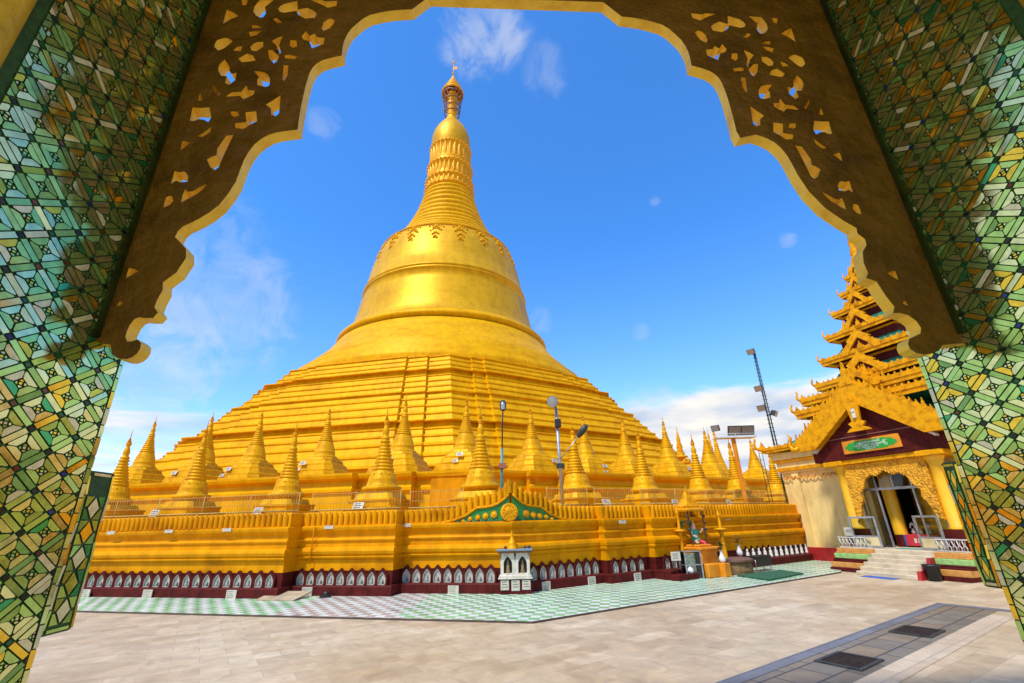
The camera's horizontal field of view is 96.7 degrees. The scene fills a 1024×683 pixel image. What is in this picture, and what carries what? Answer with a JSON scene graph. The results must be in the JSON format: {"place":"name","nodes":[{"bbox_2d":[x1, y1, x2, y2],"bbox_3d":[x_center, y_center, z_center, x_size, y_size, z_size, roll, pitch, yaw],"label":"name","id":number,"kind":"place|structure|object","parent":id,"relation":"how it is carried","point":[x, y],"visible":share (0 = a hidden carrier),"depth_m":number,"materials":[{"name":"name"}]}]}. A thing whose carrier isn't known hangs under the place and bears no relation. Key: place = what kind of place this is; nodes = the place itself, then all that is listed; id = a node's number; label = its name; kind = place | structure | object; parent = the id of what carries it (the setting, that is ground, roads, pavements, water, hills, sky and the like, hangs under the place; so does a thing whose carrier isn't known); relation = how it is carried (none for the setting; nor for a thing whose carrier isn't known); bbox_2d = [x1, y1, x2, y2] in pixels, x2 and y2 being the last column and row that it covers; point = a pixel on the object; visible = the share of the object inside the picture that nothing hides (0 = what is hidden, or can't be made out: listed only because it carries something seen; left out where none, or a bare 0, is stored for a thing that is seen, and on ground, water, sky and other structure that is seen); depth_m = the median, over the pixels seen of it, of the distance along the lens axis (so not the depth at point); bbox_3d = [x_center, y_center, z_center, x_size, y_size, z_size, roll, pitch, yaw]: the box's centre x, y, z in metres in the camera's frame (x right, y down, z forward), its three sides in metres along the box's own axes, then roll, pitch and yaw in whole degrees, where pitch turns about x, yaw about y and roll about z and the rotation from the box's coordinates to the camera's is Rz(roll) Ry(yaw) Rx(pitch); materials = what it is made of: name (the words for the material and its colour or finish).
{"place":"outdoors","nodes":[
{"label":"outdoors","id":0,"kind":"place"},
{"bbox_2d":[77,560,840,623],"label":"tiled pavement","id":1,"kind":"structure","parent":0,"point":[547,605],"depth_m":9.69,"materials":[{"name":"tile"}]},
{"bbox_2d":[255,591,311,600],"bbox_3d":[-5.345,5.959,10.668,1.000,0.113,0.650,-6,-22,11],"label":"plank","id":2,"kind":"object","parent":1,"relation":"on","point":[289,595],"visible":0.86,"depth_m":10.56,"materials":[{"name":"wood"}]},
{"bbox_2d":[319,591,330,597],"bbox_3d":[-4.379,5.934,10.691,0.220,0.140,0.140,-1,-21,0],"label":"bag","id":3,"kind":"object","parent":1,"relation":"on","point":[325,594],"visible":1,"depth_m":10.63,"materials":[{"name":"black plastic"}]},
{"bbox_2d":[81,479,813,598],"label":"perimeter wall","id":4,"kind":"structure","parent":1,"relation":"on","point":[392,552],"depth_m":11.61,"materials":[{"name":"gold metal"}]},
{"bbox_2d":[103,430,147,518],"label":"stupa","id":5,"kind":"object","parent":4,"relation":"on","point":[120,491],"visible":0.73,"depth_m":17.84,"materials":[{"name":"gold metal"}]},
{"bbox_2d":[148,421,224,516],"bbox_3d":[-12.050,4.894,17.377,1.997,4.024,2.134,-5,-21,10],"label":"stupa","id":6,"kind":"object","parent":4,"relation":"on","point":[194,484],"visible":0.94,"depth_m":16.88,"materials":[{"name":"gold metal"}]},
{"bbox_2d":[247,420,318,513],"bbox_3d":[-8.090,4.625,16.579,1.936,3.740,1.999,-5,-21,11],"label":"stupa","id":7,"kind":"object","parent":4,"relation":"on","point":[288,482],"visible":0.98,"depth_m":16.05,"materials":[{"name":"gold metal"}]},
{"bbox_2d":[103,489,462,518],"bbox_3d":[-8.589,4.708,12.666,14.731,0.760,0.799,-4,-22,7],"label":"terrace railing","id":8,"kind":"object","parent":4,"relation":"on","point":[283,511],"visible":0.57,"depth_m":12.29,"materials":[{"name":"metal"}]},
{"bbox_2d":[342,408,414,511],"bbox_3d":[-4.499,4.140,15.941,2.125,4.000,2.194,-6,-23,10],"label":"stupa","id":9,"kind":"object","parent":4,"relation":"on","point":[382,478],"visible":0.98,"depth_m":15.28,"materials":[{"name":"gold metal"}]},
{"bbox_2d":[129,61,784,514],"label":"great stupa","id":10,"kind":"object","parent":4,"relation":"on","point":[437,333],"visible":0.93,"depth_m":55.58,"materials":[{"name":"gold metal"}]},
{"bbox_2d":[128,418,164,483],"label":"stupa","id":11,"kind":"object","parent":10,"relation":"on","point":[142,468],"visible":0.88,"depth_m":25.61,"materials":[{"name":"gold metal"}]},
{"bbox_2d":[162,409,224,481],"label":"stupa","id":12,"kind":"object","parent":10,"relation":"on","point":[213,470],"visible":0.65,"depth_m":24.69,"materials":[{"name":"gold metal"}]},
{"bbox_2d":[217,407,279,479],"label":"stupa","id":13,"kind":"object","parent":10,"relation":"on","point":[253,463],"visible":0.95,"depth_m":23.93,"materials":[{"name":"gold metal"}]},
{"bbox_2d":[297,403,348,474],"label":"stupa","id":14,"kind":"object","parent":10,"relation":"on","point":[323,459],"visible":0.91,"depth_m":23.09,"materials":[{"name":"gold metal"}]},
{"bbox_2d":[367,394,432,506],"bbox_3d":[-5.484,5.668,22.743,2.840,6.390,2.840,-6,-22,13],"label":"stupa","id":15,"kind":"object","parent":10,"relation":"on","point":[406,456],"visible":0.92,"depth_m":22.28,"materials":[{"name":"gold metal"}]},
{"bbox_2d":[429,396,494,508],"bbox_3d":[-2.256,5.396,22.076,2.638,5.948,2.638,-6,-22,13],"label":"stupa","id":16,"kind":"object","parent":10,"relation":"on","point":[460,455],"visible":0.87,"depth_m":20.75,"materials":[{"name":"gold metal"}]},
{"bbox_2d":[504,407,562,493],"bbox_3d":[1.066,6.010,23.770,2.762,5.749,2.762,12,-25,-32],"label":"stupa","id":17,"kind":"object","parent":10,"relation":"on","point":[532,456],"visible":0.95,"depth_m":23.02,"materials":[{"name":"gold metal"}]},
{"bbox_2d":[564,413,612,472],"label":"stupa","id":18,"kind":"object","parent":10,"relation":"on","point":[590,461],"visible":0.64,"depth_m":25.09,"materials":[{"name":"gold metal"}]},
{"bbox_2d":[609,415,654,474],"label":"stupa","id":19,"kind":"object","parent":10,"relation":"on","point":[625,462],"visible":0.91,"depth_m":26.94,"materials":[{"name":"gold metal"}]},
{"bbox_2d":[651,418,691,475],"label":"stupa","id":20,"kind":"object","parent":10,"relation":"on","point":[669,463],"visible":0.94,"depth_m":28.71,"materials":[{"name":"gold metal"}]},
{"bbox_2d":[676,427,691,466],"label":"stupa","id":21,"kind":"object","parent":10,"relation":"on","point":[680,454],"visible":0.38,"depth_m":37.32,"materials":[{"name":"gold metal"}]},
{"bbox_2d":[707,430,713,452],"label":"stupa","id":22,"kind":"object","parent":10,"relation":"on","point":[709,442],"visible":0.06,"depth_m":50.73,"materials":[{"name":"gold metal"}]},
{"bbox_2d":[701,428,728,477],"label":"stupa","id":23,"kind":"object","parent":10,"relation":"on","point":[711,466],"visible":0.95,"depth_m":30.89,"materials":[{"name":"gold metal"}]},
{"bbox_2d":[713,432,727,468],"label":"stupa","id":24,"kind":"object","parent":10,"relation":"on","point":[719,457],"visible":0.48,"depth_m":46.28,"materials":[{"name":"gold metal"}]},
{"bbox_2d":[743,439,768,478],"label":"stupa","id":25,"kind":"object","parent":10,"relation":"on","point":[754,471],"visible":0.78,"depth_m":33.79,"materials":[{"name":"gold metal"}]},
{"bbox_2d":[445,403,500,508],"bbox_3d":[-1.054,3.887,15.183,2.116,3.750,2.185,-6,-22,11],"label":"stupa","id":26,"kind":"object","parent":4,"relation":"on","point":[480,478],"visible":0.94,"depth_m":14.65,"materials":[{"name":"gold metal"}]},
{"bbox_2d":[499,400,505,488],"bbox_3d":[-0.258,3.325,13.209,0.250,3.311,0.325,-1,-21,0],"label":"street lamp","id":27,"kind":"object","parent":4,"relation":"on","point":[502,465],"visible":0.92,"depth_m":13.29,"materials":[{"name":"grey metal"}]},
{"bbox_2d":[547,396,587,505],"bbox_3d":[1.765,3.435,13.978,1.242,3.571,0.413,-1,-21,0],"label":"floodlight pole","id":28,"kind":"object","parent":4,"relation":"on","point":[552,401],"visible":0.98,"depth_m":14.08,"materials":[{"name":"metal"}]},
{"bbox_2d":[548,420,611,505],"bbox_3d":[2.373,4.557,16.881,2.079,3.580,2.205,11,-25,-29],"label":"stupa","id":29,"kind":"object","parent":4,"relation":"on","point":[576,477],"visible":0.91,"depth_m":16.28,"materials":[{"name":"gold metal"}]},
{"bbox_2d":[620,425,677,505],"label":"stupa","id":30,"kind":"object","parent":4,"relation":"on","point":[643,479],"visible":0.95,"depth_m":18.13,"materials":[{"name":"gold metal"}]},
{"bbox_2d":[546,487,788,505],"bbox_3d":[7.792,5.587,15.976,15.707,0.760,0.477,11,-25,-29],"label":"terrace railing","id":31,"kind":"object","parent":4,"relation":"on","point":[633,503],"visible":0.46,"depth_m":14.21,"materials":[{"name":"metal"}]},
{"bbox_2d":[679,432,732,504],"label":"stupa","id":32,"kind":"object","parent":4,"relation":"on","point":[699,481],"visible":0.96,"depth_m":19.95,"materials":[{"name":"gold metal"}]},
{"bbox_2d":[710,425,755,502],"bbox_3d":[10.106,5.576,20.230,1.923,3.768,0.511,-1,-21,0],"label":"floodlight rack","id":33,"kind":"object","parent":4,"relation":"on","point":[740,430],"visible":0.91,"depth_m":20.64,"materials":[{"name":"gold metal"}]},
{"bbox_2d":[722,436,763,504],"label":"stupa","id":34,"kind":"object","parent":4,"relation":"on","point":[733,482],"visible":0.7,"depth_m":21.47,"materials":[{"name":"gold metal"}]},
{"bbox_2d":[758,451,772,502],"bbox_3d":[10.832,5.855,19.393,0.167,2.600,0.027,-1,-21,0],"label":"ladder pole","id":35,"kind":"object","parent":4,"relation":"on","point":[764,477],"visible":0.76,"depth_m":19.40,"materials":[{"name":"metal"}]},
{"bbox_2d":[746,348,788,503],"bbox_3d":[13.323,4.271,23.351,1.070,8.329,0.458,-1,-21,0],"label":"floodlight mast","id":36,"kind":"object","parent":4,"relation":"on","point":[760,387],"visible":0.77,"depth_m":23.67,"materials":[{"name":"metal"}]},
{"bbox_2d":[761,454,788,503],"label":"stupa","id":37,"kind":"object","parent":4,"relation":"on","point":[775,481],"visible":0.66,"depth_m":23.21,"materials":[{"name":"gold metal"}]},
{"bbox_2d":[497,530,532,594],"bbox_3d":[0.081,5.245,10.900,0.848,1.359,0.696,-2,-22,1],"label":"niche shrine","id":38,"kind":"object","parent":1,"relation":"on","point":[515,576],"visible":0.99,"depth_m":10.64,"materials":[{"name":"white paint"}]},
{"bbox_2d":[660,568,705,581],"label":"ledge platform","id":39,"kind":"structure","parent":1,"relation":"on","point":[676,575],"depth_m":12.10,"materials":[{"name":"red paint"}]},
{"bbox_2d":[670,552,682,573],"bbox_3d":[4.415,5.937,12.207,0.260,0.540,0.034,0,-22,-4],"label":"sign stand","id":40,"kind":"object","parent":39,"relation":"on","point":[675,556],"visible":1,"depth_m":12.24,"materials":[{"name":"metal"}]},
{"bbox_2d":[687,566,693,573],"bbox_3d":[4.789,6.128,12.212,0.170,0.170,0.170,-1,-21,0],"label":"vase","id":41,"kind":"object","parent":39,"relation":"on","point":[690,570],"visible":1,"depth_m":12.16,"materials":[{"name":"white ceramic"}]},
{"bbox_2d":[677,550,704,578],"bbox_3d":[4.880,6.083,12.430,0.490,0.690,0.350,2,-22,-9],"label":"glass cabinet","id":42,"kind":"object","parent":1,"relation":"on","point":[693,560],"visible":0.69,"depth_m":12.48,"materials":[{"name":"metal"}]},
{"bbox_2d":[676,486,720,577],"bbox_3d":[5.490,5.482,13.347,1.500,2.450,1.070,12,-25,-30],"label":"image altar","id":43,"kind":"object","parent":1,"relation":"on","point":[709,555],"visible":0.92,"depth_m":13.17,"materials":[{"name":"gold metal"}]},
{"bbox_2d":[674,507,686,549],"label":"lamp pillar","id":44,"kind":"structure","parent":43,"relation":"on","point":[679,530],"depth_m":13.34,"materials":[{"name":"gold metal"}]},
{"bbox_2d":[713,509,727,557],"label":"lamp pillar","id":45,"kind":"structure","parent":1,"relation":"on","point":[720,529],"depth_m":13.68,"materials":[{"name":"gold metal"}]},
{"bbox_2d":[719,562,731,576],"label":"stone plinth","id":46,"kind":"structure","parent":1,"relation":"on","point":[725,569],"depth_m":12.44,"materials":[{"name":"gold stone"}]},
{"bbox_2d":[716,541,725,562],"bbox_3d":[5.845,5.861,12.704,0.240,0.566,0.264,-18,-27,37],"label":"flower vase","id":47,"kind":"object","parent":46,"relation":"on","point":[722,558],"visible":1,"depth_m":12.63,"materials":[{"name":"white ceramic"}]},
{"bbox_2d":[718,556,753,574],"bbox_3d":[6.392,6.538,13.289,1.240,0.400,1.240,12,-25,-30],"label":"planter","id":48,"kind":"object","parent":1,"relation":"on","point":[740,565],"visible":0.55,"depth_m":12.81,"materials":[{"name":"brown stone"}]},
{"bbox_2d":[732,538,742,555],"bbox_3d":[6.910,6.238,13.910,0.273,0.577,0.228,-1,-21,0],"label":"flower vase","id":49,"kind":"object","parent":48,"relation":"on","point":[739,551],"visible":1,"depth_m":13.83,"materials":[{"name":"white ceramic"}]},
{"bbox_2d":[745,554,771,571],"bbox_3d":[7.394,6.623,13.599,0.840,0.420,0.320,12,-25,-30],"label":"bench","id":50,"kind":"object","parent":1,"relation":"on","point":[761,559],"visible":0.77,"depth_m":13.50,"materials":[{"name":"black plastic"}]},
{"bbox_2d":[737,570,803,580],"bbox_3d":[7.178,6.365,12.413,2.290,0.039,1.088,11,-25,-28],"label":"prayer rug","id":51,"kind":"object","parent":1,"relation":"on","point":[772,575],"visible":1,"depth_m":12.27,"materials":[{"name":"green fabric"}]},
{"bbox_2d":[91,7,851,479],"label":"sky","id":52,"kind":"structure","parent":0,"point":[650,251],"materials":[{"name":"blue"}]},
{"bbox_2d":[27,571,1023,682],"bbox_3d":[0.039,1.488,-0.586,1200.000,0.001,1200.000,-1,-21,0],"label":"ground","id":53,"kind":"structure","parent":0,"point":[714,638],"depth_m":6.43,"materials":[{"name":"stone"}]},
{"bbox_2d":[0,0,1023,682],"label":"mosaic archway","id":54,"kind":"object","parent":53,"relation":"on","point":[912,150],"visible":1,"depth_m":2.32,"materials":[{"name":"green tile"}]},
{"bbox_2d":[752,236,982,582],"bbox_3d":[14.035,0.857,15.650,9.600,12.400,10.385,6,-23,-18],"label":"pyatthat shrine","id":55,"kind":"object","parent":53,"relation":"on","point":[863,457],"visible":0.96,"depth_m":13.85,"materials":[{"name":"gold paint"}]},
{"bbox_2d":[847,516,883,547],"bbox_3d":[10.356,5.582,13.350,0.040,0.840,0.706,11,-25,-30],"label":"door","id":56,"kind":"structure","parent":55,"relation":"in","point":[874,541],"depth_m":13.22,"materials":[{"name":"metal"}]},
{"bbox_2d":[895,548,921,549],"bbox_3d":[10.936,5.637,12.376,0.260,0.012,0.800,6,-23,-18],"label":"door mat","id":57,"kind":"object","parent":55,"relation":"on","point":[909,548],"depth_m":12.43,"materials":[{"name":"fabric"}]},
{"bbox_2d":[903,534,939,546],"bbox_3d":[11.707,5.629,12.848,0.448,0.340,0.890,6,-23,-18],"label":"offering table","id":58,"kind":"object","parent":55,"relation":"on","point":[911,540],"visible":0.42,"depth_m":12.96,"materials":[{"name":"red fabric"}]},
{"bbox_2d":[909,522,916,533],"bbox_3d":[11.617,5.409,13.187,0.142,0.323,0.144,6,-23,-18],"label":"flower jar","id":59,"kind":"object","parent":58,"relation":"on","point":[913,531],"visible":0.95,"depth_m":13.16,"materials":[{"name":"white paint"}]},
{"bbox_2d":[917,521,923,533],"bbox_3d":[11.687,5.333,13.039,0.128,0.352,0.181,6,-23,-18],"label":"flower jar","id":60,"kind":"object","parent":58,"relation":"on","point":[920,527],"visible":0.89,"depth_m":13.01,"materials":[{"name":"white paint"}]},
{"bbox_2d":[926,523,932,534],"bbox_3d":[11.767,5.271,12.822,0.135,0.305,0.179,6,-23,-18],"label":"flower jar","id":61,"kind":"object","parent":58,"relation":"on","point":[929,525],"visible":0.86,"depth_m":12.79,"materials":[{"name":"white paint"}]},
{"bbox_2d":[912,515,948,550],"bbox_3d":[10.899,4.986,11.871,0.040,0.840,0.671,2,-22,-9],"label":"door","id":62,"kind":"structure","parent":55,"relation":"in","point":[927,543],"depth_m":11.82,"materials":[{"name":"metal"}]},
{"bbox_2d":[860,576,898,579],"bbox_3d":[9.494,6.100,11.757,0.280,0.012,0.800,6,-23,-18],"label":"door mat","id":63,"kind":"object","parent":53,"relation":"on","point":[880,577],"depth_m":11.72,"materials":[{"name":"blue fabric"}]},
{"bbox_2d":[921,564,942,581],"bbox_3d":[10.217,5.615,11.050,0.364,0.360,0.370,6,-23,-18],"label":"waste bin","id":64,"kind":"object","parent":53,"relation":"on","point":[932,572],"visible":1,"depth_m":10.95,"materials":[{"name":"black plastic"}]},
{"bbox_2d":[935,603,1010,610],"bbox_3d":[8.577,4.336,7.226,0.200,0.001,2.904,13,-26,-32],"label":"path end strip","id":65,"kind":"object","parent":53,"relation":"on","point":[973,607],"visible":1,"depth_m":7.90,"materials":[{"name":"grey stone"}]},
{"bbox_2d":[742,605,997,682],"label":"drain path","id":66,"kind":"structure","parent":0,"point":[887,646],"depth_m":5.71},
{"bbox_2d":[716,604,943,682],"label":"kerb strip","id":67,"kind":"object","parent":66,"relation":"on","point":[763,669],"visible":1,"depth_m":5.71,"materials":[{"name":"grey stone"}]},
{"bbox_2d":[814,651,883,671],"bbox_3d":[3.873,3.668,5.228,0.620,0.022,0.480,13,-26,-32],"label":"drain grate","id":68,"kind":"object","parent":66,"relation":"on","point":[852,661],"visible":1,"depth_m":5.21,"materials":[{"name":"metal"}]},
{"bbox_2d":[888,625,945,638],"bbox_3d":[5.719,4.091,6.424,0.620,0.022,0.480,13,-26,-32],"label":"drain grate","id":69,"kind":"object","parent":66,"relation":"on","point":[925,632],"visible":1,"depth_m":6.40,"materials":[{"name":"metal"}]},
{"bbox_2d":[853,616,1011,682],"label":"border path","id":70,"kind":"structure","parent":0,"point":[903,668],"depth_m":5.43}
]}

